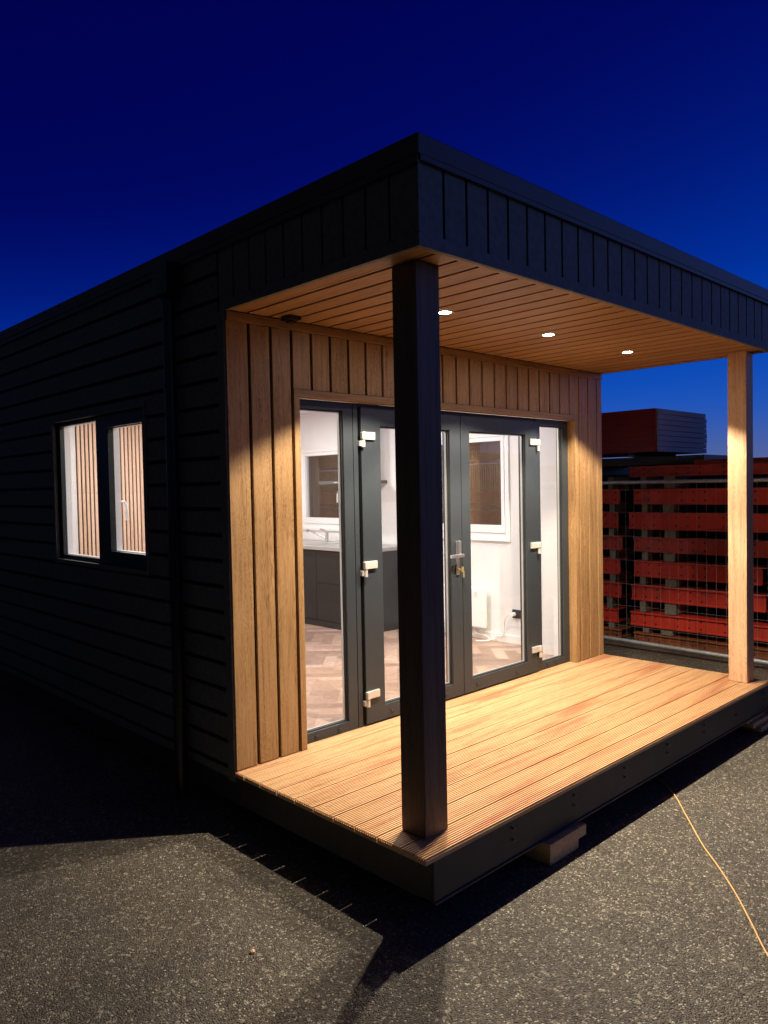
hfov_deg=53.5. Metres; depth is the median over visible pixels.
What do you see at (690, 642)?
steel beam
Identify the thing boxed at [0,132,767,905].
garden cabin
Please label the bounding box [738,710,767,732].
timber packing
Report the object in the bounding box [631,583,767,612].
steel beam
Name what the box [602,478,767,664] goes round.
temporary fence
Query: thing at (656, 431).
panel stack
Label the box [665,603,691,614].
timber spacer
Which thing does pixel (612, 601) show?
timber spacer
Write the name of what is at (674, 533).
timber spacer
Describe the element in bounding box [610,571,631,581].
timber spacer
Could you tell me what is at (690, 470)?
steel beam
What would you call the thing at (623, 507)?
timber spacer
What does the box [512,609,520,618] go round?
wall socket
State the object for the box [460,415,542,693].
door leaf
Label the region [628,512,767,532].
steel beam
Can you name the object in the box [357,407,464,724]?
door leaf
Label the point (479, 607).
panel heater
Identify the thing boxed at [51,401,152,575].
side window
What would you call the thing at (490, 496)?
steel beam
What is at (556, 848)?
timber packing
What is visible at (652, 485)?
timber spacer
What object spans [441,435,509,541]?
room window
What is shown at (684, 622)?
steel beam
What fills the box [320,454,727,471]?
steel crossbeam
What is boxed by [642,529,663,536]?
timber spacer
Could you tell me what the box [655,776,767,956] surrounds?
extension cable
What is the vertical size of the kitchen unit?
1.012 m
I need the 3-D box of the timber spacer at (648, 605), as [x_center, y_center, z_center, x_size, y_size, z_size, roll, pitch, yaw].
[3.274,1.056,8.993,0.900,0.130,0.070,-3,3,-44]
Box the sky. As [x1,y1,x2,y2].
[0,0,767,470]
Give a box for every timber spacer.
[607,593,628,607]
[608,477,629,488]
[608,617,630,627]
[609,527,630,535]
[610,503,631,511]
[610,549,632,557]
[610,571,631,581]
[640,477,662,487]
[640,577,661,584]
[640,600,661,611]
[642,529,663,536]
[642,552,663,559]
[643,504,662,511]
[644,627,659,632]
[661,629,683,635]
[663,504,689,511]
[663,553,690,561]
[664,476,690,487]
[664,530,691,537]
[665,579,691,586]
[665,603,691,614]
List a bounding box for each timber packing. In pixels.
[523,822,585,865]
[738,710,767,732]
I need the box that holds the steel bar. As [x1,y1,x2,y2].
[694,457,767,463]
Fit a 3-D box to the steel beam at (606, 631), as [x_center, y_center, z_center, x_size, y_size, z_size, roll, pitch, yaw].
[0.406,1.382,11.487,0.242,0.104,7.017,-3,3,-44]
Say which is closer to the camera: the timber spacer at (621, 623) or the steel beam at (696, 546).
the steel beam at (696, 546)
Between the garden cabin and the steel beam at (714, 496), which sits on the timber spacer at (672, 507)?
the steel beam at (714, 496)
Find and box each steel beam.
[320,489,628,503]
[320,508,627,527]
[603,534,631,549]
[603,556,629,574]
[603,579,630,597]
[603,604,625,622]
[603,623,630,637]
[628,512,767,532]
[629,462,767,476]
[630,609,767,641]
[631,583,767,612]
[633,487,767,504]
[633,536,767,557]
[633,559,767,585]
[633,629,767,659]
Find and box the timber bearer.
[627,453,675,456]
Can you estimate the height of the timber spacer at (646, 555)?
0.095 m
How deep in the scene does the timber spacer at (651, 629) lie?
8.67 m
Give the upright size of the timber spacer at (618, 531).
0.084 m
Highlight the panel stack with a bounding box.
[319,408,706,470]
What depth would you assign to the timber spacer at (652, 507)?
8.68 m
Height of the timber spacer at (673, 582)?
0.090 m
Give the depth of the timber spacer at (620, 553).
8.98 m
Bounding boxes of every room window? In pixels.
[301,449,338,530]
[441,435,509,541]
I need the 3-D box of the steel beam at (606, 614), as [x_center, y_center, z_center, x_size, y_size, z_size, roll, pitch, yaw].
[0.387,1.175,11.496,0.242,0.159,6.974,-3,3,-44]
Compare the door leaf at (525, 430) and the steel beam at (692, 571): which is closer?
the door leaf at (525, 430)
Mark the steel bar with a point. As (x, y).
(717, 461)
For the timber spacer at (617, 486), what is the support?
on the steel beam at (490, 496)
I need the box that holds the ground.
[0,632,767,1023]
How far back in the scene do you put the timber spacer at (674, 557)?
8.46 m
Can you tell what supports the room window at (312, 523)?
in the garden cabin
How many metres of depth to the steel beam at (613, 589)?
8.96 m
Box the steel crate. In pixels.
[320,464,767,644]
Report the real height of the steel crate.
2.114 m
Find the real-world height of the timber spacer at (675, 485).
0.131 m
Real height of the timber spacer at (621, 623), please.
0.070 m
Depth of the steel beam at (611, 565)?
8.95 m
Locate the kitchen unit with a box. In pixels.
[303,528,398,631]
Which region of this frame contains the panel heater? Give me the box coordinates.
[444,584,515,640]
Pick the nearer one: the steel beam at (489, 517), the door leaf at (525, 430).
the door leaf at (525, 430)
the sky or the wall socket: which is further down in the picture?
the wall socket
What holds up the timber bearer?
on the steel crossbeam
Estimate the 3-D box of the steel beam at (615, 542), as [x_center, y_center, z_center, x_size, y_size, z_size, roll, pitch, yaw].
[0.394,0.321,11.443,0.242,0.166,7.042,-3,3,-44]
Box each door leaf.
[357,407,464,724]
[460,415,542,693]
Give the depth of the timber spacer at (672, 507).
8.44 m
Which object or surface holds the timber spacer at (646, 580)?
on the steel beam at (698, 596)
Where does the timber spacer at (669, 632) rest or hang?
on the steel beam at (690, 642)
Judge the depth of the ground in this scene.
3.27 m

